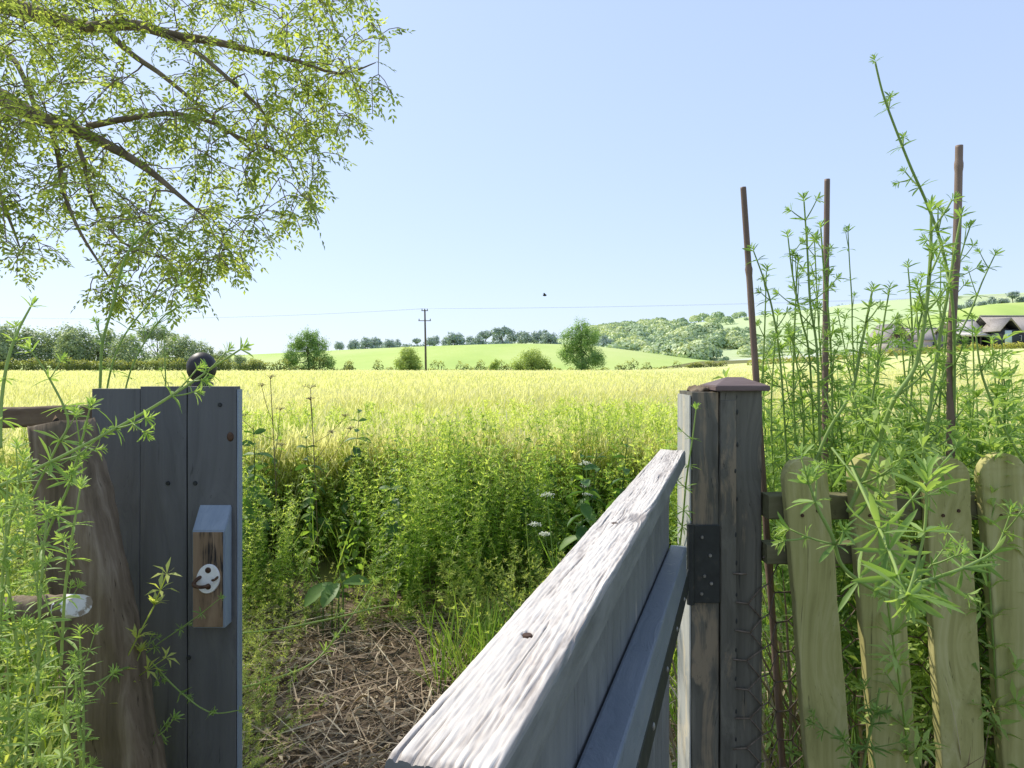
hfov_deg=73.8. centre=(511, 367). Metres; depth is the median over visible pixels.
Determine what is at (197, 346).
woodland tree
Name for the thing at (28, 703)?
cleavers plant
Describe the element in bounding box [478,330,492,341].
skyline tree
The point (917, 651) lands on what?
fence weeds
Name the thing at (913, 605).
cleavers plant
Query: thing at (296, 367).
hedge
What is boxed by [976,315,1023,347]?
barn
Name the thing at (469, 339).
skyline tree
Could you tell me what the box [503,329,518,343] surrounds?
skyline tree
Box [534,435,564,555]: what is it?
nettle plant
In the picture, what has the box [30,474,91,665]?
cleavers plant
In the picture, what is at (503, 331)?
skyline tree
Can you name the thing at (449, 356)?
green hill
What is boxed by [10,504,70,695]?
cleavers plant
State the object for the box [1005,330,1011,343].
door
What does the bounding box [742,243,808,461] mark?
cleavers plant
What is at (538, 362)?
bush
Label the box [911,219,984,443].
cleavers plant
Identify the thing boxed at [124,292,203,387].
cleavers plant
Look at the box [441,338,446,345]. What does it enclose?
skyline tree
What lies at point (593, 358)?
field tree
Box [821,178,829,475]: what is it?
bamboo cane
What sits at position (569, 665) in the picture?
garden gate
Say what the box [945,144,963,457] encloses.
bamboo cane
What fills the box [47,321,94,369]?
woodland tree
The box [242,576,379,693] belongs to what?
cleavers plant
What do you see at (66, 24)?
ash tree
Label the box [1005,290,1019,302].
skyline tree
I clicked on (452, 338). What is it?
skyline tree
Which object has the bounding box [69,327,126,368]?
woodland tree
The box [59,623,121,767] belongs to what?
cleavers plant
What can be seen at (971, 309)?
cleavers plant
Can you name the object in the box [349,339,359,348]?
skyline tree
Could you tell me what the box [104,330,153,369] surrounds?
woodland tree
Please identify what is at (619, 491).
nettle plant
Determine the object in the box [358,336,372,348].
skyline tree
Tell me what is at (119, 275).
cleavers plant
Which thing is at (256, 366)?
woodland tree
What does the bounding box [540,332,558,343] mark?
skyline tree
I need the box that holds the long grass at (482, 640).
[0,410,1020,767]
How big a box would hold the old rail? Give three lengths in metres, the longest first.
0.596 x 0.042 x 0.040 m
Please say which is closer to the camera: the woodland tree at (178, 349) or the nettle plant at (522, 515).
the nettle plant at (522, 515)
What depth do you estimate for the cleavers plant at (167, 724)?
1.10 m
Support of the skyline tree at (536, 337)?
on the green hill
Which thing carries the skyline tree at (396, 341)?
on the green hill
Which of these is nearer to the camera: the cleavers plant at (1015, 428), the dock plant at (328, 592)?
the cleavers plant at (1015, 428)
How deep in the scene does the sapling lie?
117.77 m
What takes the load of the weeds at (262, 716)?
on the ground at (324, 565)
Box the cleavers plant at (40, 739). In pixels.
[19,702,59,767]
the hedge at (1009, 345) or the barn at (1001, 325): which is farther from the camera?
the barn at (1001, 325)
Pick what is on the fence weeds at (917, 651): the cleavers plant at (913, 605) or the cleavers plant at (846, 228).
the cleavers plant at (846, 228)
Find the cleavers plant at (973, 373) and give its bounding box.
[956,313,996,463]
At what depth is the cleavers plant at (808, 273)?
1.25 m
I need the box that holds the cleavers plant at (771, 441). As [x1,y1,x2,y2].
[751,308,796,575]
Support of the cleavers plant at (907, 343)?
on the fence weeds at (917, 651)
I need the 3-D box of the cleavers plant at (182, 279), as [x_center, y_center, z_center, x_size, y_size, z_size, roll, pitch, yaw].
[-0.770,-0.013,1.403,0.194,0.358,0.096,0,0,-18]
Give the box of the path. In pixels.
[0,581,868,767]
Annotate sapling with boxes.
[488,358,499,369]
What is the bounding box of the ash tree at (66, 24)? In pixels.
[0,0,414,336]
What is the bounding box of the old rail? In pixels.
[2,405,91,427]
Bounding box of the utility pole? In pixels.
[418,309,430,370]
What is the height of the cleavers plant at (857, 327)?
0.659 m
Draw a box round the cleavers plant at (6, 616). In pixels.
[0,604,36,764]
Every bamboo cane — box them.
[740,186,785,766]
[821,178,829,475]
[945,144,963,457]
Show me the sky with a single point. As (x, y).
(592, 156)
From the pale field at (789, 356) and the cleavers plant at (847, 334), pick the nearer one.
the cleavers plant at (847, 334)
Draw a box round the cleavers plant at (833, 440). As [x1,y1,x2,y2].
[805,219,852,487]
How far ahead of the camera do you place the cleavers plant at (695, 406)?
1.18 m
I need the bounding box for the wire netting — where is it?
[733,557,993,767]
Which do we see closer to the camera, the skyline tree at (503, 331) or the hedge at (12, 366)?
the hedge at (12, 366)
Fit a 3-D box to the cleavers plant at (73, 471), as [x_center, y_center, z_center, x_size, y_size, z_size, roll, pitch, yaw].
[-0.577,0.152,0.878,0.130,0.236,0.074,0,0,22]
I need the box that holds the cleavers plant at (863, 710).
[804,688,891,753]
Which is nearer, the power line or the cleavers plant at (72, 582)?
the cleavers plant at (72, 582)
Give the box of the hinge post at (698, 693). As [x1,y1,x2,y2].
[677,384,719,767]
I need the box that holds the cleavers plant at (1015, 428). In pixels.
[994,396,1023,454]
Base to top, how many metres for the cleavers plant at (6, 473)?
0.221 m
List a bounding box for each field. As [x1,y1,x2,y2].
[727,350,858,360]
[900,302,1023,327]
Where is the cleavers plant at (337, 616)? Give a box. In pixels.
[242,596,399,644]
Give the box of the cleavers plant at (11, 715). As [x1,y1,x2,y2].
[0,695,17,767]
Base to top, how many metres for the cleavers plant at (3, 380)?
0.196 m
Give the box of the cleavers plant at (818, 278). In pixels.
[799,232,861,569]
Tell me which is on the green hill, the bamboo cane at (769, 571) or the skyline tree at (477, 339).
the skyline tree at (477, 339)
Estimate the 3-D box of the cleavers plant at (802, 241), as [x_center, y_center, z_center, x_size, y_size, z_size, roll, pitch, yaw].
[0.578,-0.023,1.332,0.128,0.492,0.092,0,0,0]
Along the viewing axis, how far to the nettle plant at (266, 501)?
3.62 m
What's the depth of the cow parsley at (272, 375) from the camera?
3.80 m
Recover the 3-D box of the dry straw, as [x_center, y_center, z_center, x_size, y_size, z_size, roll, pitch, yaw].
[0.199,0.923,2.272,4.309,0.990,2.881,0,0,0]
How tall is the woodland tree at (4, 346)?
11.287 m
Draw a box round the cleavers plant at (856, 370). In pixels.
[802,281,890,462]
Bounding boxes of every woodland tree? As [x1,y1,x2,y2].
[0,321,25,369]
[9,325,65,369]
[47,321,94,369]
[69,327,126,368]
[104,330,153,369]
[136,323,179,369]
[151,334,195,368]
[180,340,215,364]
[212,349,235,369]
[231,354,247,369]
[247,359,263,369]
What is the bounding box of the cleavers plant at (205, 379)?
[0,337,253,516]
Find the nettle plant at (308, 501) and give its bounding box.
[295,434,332,567]
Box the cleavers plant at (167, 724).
[63,709,184,767]
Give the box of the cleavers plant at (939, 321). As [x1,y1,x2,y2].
[928,258,958,455]
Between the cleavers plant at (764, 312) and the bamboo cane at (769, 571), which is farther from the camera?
the cleavers plant at (764, 312)
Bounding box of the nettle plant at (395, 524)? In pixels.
[375,474,412,598]
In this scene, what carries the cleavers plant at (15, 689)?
on the hedge bottom weeds at (154, 600)
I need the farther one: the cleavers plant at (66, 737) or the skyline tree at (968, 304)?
the skyline tree at (968, 304)
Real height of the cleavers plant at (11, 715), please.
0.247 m
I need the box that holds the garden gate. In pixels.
[385,449,688,767]
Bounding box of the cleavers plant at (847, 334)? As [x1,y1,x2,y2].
[830,308,881,451]
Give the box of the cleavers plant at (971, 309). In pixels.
[911,248,1004,446]
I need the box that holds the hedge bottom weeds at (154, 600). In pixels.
[0,427,180,767]
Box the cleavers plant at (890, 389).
[884,319,922,539]
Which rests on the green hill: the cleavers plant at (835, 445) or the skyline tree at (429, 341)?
the skyline tree at (429, 341)
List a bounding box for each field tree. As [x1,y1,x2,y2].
[282,326,336,369]
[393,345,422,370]
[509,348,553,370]
[555,316,607,369]
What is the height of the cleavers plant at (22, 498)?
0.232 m
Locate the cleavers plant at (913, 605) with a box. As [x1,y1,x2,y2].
[845,453,967,623]
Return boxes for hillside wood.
[582,311,810,360]
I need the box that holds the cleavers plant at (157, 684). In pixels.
[47,632,245,718]
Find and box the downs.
[514,293,1023,360]
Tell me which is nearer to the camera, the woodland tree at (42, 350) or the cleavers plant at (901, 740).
the cleavers plant at (901, 740)
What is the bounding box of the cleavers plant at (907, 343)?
[879,258,929,473]
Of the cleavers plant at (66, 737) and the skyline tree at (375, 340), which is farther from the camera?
the skyline tree at (375, 340)
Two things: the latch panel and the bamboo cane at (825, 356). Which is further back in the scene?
the bamboo cane at (825, 356)
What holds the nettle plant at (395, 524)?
on the path
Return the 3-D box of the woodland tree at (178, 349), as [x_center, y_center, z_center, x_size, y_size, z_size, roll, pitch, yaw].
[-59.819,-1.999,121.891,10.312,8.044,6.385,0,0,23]
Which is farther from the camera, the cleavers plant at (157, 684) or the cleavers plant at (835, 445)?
the cleavers plant at (835, 445)
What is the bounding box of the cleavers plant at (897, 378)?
[890,271,936,484]
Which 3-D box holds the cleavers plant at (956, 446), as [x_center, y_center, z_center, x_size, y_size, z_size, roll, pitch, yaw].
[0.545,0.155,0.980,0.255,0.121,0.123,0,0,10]
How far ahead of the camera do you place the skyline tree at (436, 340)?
423.04 m
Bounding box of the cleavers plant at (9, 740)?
[0,645,45,767]
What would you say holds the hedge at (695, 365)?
on the ground at (324, 565)
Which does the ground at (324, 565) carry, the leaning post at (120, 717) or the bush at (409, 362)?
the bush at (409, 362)
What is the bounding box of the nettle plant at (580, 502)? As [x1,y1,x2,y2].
[574,449,610,545]
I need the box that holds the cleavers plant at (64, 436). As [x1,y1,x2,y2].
[16,338,92,496]
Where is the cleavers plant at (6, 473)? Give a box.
[0,465,36,655]
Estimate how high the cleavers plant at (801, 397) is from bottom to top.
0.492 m
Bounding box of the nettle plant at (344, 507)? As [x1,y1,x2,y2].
[333,409,370,565]
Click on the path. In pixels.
(395, 660)
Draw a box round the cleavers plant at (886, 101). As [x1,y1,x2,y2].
[869,54,998,466]
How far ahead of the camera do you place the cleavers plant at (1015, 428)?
1.62 m
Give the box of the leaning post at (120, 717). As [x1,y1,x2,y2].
[27,415,166,767]
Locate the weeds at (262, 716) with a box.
[14,518,767,767]
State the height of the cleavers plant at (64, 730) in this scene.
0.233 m
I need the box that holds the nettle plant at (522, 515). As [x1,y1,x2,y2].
[514,461,549,575]
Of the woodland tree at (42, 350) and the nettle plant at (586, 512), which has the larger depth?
the woodland tree at (42, 350)
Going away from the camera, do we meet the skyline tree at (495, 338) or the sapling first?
the sapling
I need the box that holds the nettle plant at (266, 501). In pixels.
[242,428,272,589]
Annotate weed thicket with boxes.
[9,393,999,630]
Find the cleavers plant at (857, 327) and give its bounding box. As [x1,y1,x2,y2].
[834,325,872,529]
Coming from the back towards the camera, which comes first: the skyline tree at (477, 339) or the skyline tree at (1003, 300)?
the skyline tree at (1003, 300)
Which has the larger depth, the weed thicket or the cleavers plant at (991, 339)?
the weed thicket
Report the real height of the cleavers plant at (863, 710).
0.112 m
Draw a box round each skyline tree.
[333,341,345,349]
[347,342,354,349]
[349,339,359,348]
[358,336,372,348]
[368,336,379,347]
[383,338,394,347]
[394,339,400,346]
[412,338,420,344]
[423,337,435,345]
[431,335,440,345]
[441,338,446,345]
[444,331,464,344]
[466,336,474,344]
[472,334,484,344]
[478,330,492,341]
[491,325,511,342]
[491,334,503,342]
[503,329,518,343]
[516,331,527,343]
[518,331,534,343]
[531,330,543,343]
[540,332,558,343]
[596,335,610,346]
[964,299,975,308]
[976,300,988,305]
[986,297,997,304]
[996,298,1010,303]
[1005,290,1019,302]
[1014,296,1023,302]
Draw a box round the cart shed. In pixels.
[934,319,991,349]
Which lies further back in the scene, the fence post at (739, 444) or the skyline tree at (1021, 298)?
the skyline tree at (1021, 298)
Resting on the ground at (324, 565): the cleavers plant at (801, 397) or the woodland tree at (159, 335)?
the woodland tree at (159, 335)
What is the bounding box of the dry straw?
[7,565,994,767]
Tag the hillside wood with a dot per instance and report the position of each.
(683, 337)
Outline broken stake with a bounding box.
[2,593,92,621]
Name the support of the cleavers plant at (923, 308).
on the fence weeds at (917, 651)
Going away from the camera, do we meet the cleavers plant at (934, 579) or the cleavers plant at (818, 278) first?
the cleavers plant at (934, 579)
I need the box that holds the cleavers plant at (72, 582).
[10,470,85,656]
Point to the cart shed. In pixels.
(979, 336)
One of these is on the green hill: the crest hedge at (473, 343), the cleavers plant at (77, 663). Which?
the crest hedge at (473, 343)
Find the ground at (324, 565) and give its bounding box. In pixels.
[0,358,800,648]
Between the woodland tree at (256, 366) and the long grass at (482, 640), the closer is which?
the long grass at (482, 640)
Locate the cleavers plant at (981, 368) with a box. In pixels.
[962,325,1023,463]
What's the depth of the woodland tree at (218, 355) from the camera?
123.48 m
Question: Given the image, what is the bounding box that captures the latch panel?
[92,386,241,767]
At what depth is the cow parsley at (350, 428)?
4.00 m
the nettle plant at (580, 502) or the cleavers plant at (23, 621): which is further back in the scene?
the nettle plant at (580, 502)
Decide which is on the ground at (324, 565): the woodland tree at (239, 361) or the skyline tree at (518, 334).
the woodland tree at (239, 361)
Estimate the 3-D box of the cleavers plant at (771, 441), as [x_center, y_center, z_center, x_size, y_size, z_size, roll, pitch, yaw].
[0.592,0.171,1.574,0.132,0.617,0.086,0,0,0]
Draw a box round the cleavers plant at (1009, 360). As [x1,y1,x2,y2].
[995,357,1020,446]
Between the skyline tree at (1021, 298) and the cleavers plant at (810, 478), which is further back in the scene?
the skyline tree at (1021, 298)
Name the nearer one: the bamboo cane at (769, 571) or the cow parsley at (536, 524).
the bamboo cane at (769, 571)
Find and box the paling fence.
[761,452,1023,767]
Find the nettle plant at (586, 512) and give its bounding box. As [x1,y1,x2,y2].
[559,454,601,550]
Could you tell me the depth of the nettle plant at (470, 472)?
4.38 m
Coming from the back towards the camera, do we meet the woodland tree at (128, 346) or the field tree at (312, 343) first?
the field tree at (312, 343)
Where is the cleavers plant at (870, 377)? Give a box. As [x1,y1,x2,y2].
[844,333,899,488]
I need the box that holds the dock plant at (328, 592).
[304,574,369,642]
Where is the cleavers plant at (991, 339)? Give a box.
[976,334,1023,456]
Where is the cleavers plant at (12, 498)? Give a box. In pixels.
[0,462,32,625]
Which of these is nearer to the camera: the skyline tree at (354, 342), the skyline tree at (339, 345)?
the skyline tree at (339, 345)
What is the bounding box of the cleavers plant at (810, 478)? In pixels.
[771,442,888,611]
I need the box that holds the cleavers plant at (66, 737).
[51,702,99,767]
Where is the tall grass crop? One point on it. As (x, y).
(449, 390)
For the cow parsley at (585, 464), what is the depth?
3.49 m
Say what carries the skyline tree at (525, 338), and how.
on the green hill
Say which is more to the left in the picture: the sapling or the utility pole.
the utility pole
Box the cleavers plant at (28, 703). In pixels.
[0,668,55,767]
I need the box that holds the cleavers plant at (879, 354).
[849,280,902,453]
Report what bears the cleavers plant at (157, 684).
on the hedge bottom weeds at (154, 600)
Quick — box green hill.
[15,344,707,369]
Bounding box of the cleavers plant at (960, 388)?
[926,330,967,423]
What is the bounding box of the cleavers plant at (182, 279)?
[92,274,185,387]
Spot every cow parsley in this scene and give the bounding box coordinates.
[242,374,284,580]
[304,384,355,579]
[529,492,553,569]
[579,460,591,527]
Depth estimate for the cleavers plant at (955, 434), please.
1.12 m
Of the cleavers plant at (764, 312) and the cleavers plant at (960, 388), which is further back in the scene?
the cleavers plant at (960, 388)
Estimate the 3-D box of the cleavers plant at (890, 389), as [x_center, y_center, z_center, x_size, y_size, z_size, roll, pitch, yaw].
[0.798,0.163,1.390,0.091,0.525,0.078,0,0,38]
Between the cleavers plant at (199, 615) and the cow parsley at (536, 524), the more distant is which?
the cow parsley at (536, 524)
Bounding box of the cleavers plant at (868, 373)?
[848,344,899,487]
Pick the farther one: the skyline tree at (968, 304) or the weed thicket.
the skyline tree at (968, 304)
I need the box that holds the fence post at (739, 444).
[702,377,769,767]
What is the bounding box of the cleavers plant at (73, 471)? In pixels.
[11,394,103,576]
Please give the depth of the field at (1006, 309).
464.52 m
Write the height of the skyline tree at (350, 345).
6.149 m
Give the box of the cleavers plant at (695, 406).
[669,401,700,545]
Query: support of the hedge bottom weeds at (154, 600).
on the ground at (324, 565)
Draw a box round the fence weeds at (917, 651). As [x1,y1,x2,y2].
[661,316,1023,767]
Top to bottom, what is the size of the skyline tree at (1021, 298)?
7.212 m
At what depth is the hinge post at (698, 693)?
1.20 m
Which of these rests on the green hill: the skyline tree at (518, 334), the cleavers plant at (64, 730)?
the skyline tree at (518, 334)
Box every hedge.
[0,357,292,370]
[263,356,354,369]
[312,358,681,369]
[356,339,607,348]
[684,361,727,367]
[747,341,1023,364]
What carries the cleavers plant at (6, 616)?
on the hedge bottom weeds at (154, 600)
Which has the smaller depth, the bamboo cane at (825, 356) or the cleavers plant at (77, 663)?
the cleavers plant at (77, 663)
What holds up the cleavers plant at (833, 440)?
on the fence weeds at (917, 651)
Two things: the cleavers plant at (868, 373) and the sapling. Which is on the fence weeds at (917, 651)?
the cleavers plant at (868, 373)
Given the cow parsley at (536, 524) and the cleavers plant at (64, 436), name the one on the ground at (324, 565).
the cow parsley at (536, 524)
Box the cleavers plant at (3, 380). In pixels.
[0,296,46,447]
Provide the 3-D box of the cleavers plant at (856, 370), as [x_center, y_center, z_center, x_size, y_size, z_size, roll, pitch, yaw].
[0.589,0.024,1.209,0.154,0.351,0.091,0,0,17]
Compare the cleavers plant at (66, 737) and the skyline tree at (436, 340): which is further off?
the skyline tree at (436, 340)
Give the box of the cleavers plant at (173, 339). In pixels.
[152,324,177,384]
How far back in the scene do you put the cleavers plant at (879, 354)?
1.30 m
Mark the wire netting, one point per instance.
(775, 682)
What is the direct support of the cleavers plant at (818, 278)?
on the ground at (324, 565)
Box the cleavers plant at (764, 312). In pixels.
[754,263,780,565]
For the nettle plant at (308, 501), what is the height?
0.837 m
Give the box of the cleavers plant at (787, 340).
[760,252,811,537]
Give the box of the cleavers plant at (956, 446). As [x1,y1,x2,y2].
[799,432,976,525]
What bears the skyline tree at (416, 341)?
on the green hill
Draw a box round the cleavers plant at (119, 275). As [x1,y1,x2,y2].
[86,212,175,404]
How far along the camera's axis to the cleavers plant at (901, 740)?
1.11 m
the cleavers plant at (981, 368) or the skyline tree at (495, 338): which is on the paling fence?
the cleavers plant at (981, 368)
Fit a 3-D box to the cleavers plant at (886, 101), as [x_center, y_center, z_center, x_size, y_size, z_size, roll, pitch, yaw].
[0.771,-0.105,1.300,0.248,0.945,0.142,0,0,-7]
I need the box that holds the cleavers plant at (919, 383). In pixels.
[903,344,945,442]
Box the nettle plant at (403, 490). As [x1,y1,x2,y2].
[381,440,410,550]
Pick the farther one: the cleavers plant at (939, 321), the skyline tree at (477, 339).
the skyline tree at (477, 339)
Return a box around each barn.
[865,324,936,352]
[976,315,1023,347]
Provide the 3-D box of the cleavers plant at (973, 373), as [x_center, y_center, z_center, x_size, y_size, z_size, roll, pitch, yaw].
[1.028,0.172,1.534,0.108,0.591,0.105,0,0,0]
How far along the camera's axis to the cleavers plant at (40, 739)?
0.96 m
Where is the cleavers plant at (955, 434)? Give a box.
[892,205,976,479]
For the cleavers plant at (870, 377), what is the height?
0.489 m
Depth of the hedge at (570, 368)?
127.87 m
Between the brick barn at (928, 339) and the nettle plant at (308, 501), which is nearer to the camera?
the nettle plant at (308, 501)
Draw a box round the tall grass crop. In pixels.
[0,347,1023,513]
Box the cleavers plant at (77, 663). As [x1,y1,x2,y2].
[46,648,102,767]
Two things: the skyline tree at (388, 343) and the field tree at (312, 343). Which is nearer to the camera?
the field tree at (312, 343)
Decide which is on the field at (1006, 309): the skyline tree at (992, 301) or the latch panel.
the skyline tree at (992, 301)
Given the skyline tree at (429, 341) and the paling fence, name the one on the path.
the paling fence
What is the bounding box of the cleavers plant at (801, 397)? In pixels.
[781,322,832,473]
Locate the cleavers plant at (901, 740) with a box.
[830,677,911,767]
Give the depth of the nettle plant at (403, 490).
4.00 m
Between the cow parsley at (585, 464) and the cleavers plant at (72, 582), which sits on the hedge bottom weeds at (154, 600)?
the cleavers plant at (72, 582)
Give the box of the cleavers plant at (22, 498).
[0,437,48,638]
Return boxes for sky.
[0,0,1023,359]
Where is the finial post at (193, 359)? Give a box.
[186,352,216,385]
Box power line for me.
[5,294,1016,318]
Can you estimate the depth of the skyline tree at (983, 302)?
524.37 m
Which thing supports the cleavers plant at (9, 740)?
on the hedge bottom weeds at (154, 600)
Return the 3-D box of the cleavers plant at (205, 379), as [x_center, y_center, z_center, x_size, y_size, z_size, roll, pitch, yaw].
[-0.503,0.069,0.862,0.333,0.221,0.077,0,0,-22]
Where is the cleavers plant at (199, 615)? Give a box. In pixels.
[146,593,224,653]
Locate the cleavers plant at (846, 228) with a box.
[837,224,880,455]
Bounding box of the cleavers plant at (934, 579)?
[887,497,1023,615]
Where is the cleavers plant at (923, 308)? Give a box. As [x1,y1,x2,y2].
[837,191,967,512]
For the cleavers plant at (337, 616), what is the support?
on the dry straw
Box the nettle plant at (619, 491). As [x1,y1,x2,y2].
[605,438,636,509]
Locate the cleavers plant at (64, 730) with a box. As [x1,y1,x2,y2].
[33,667,94,767]
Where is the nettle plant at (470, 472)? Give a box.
[455,439,479,548]
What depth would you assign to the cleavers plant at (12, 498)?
0.85 m
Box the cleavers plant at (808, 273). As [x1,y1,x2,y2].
[782,191,846,481]
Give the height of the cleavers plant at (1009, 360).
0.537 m
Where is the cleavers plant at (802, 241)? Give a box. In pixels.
[780,229,844,463]
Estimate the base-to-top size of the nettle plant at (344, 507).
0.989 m
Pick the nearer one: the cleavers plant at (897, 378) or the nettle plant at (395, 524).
the cleavers plant at (897, 378)
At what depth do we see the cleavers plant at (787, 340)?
1.32 m
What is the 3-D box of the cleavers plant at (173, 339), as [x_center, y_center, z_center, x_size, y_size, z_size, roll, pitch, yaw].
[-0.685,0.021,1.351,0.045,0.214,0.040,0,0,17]
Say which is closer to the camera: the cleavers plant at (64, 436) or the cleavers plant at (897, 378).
the cleavers plant at (64, 436)
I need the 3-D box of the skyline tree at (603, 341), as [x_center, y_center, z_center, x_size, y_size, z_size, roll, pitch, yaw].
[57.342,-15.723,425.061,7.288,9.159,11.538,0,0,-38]
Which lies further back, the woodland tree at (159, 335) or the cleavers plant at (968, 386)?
the woodland tree at (159, 335)
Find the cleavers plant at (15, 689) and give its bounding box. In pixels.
[0,675,20,763]
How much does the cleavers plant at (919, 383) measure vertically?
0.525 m
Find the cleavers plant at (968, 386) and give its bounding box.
[956,344,986,489]
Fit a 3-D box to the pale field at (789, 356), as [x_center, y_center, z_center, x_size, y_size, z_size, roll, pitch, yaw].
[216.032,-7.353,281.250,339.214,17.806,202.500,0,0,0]
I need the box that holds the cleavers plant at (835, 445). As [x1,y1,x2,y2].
[814,335,848,572]

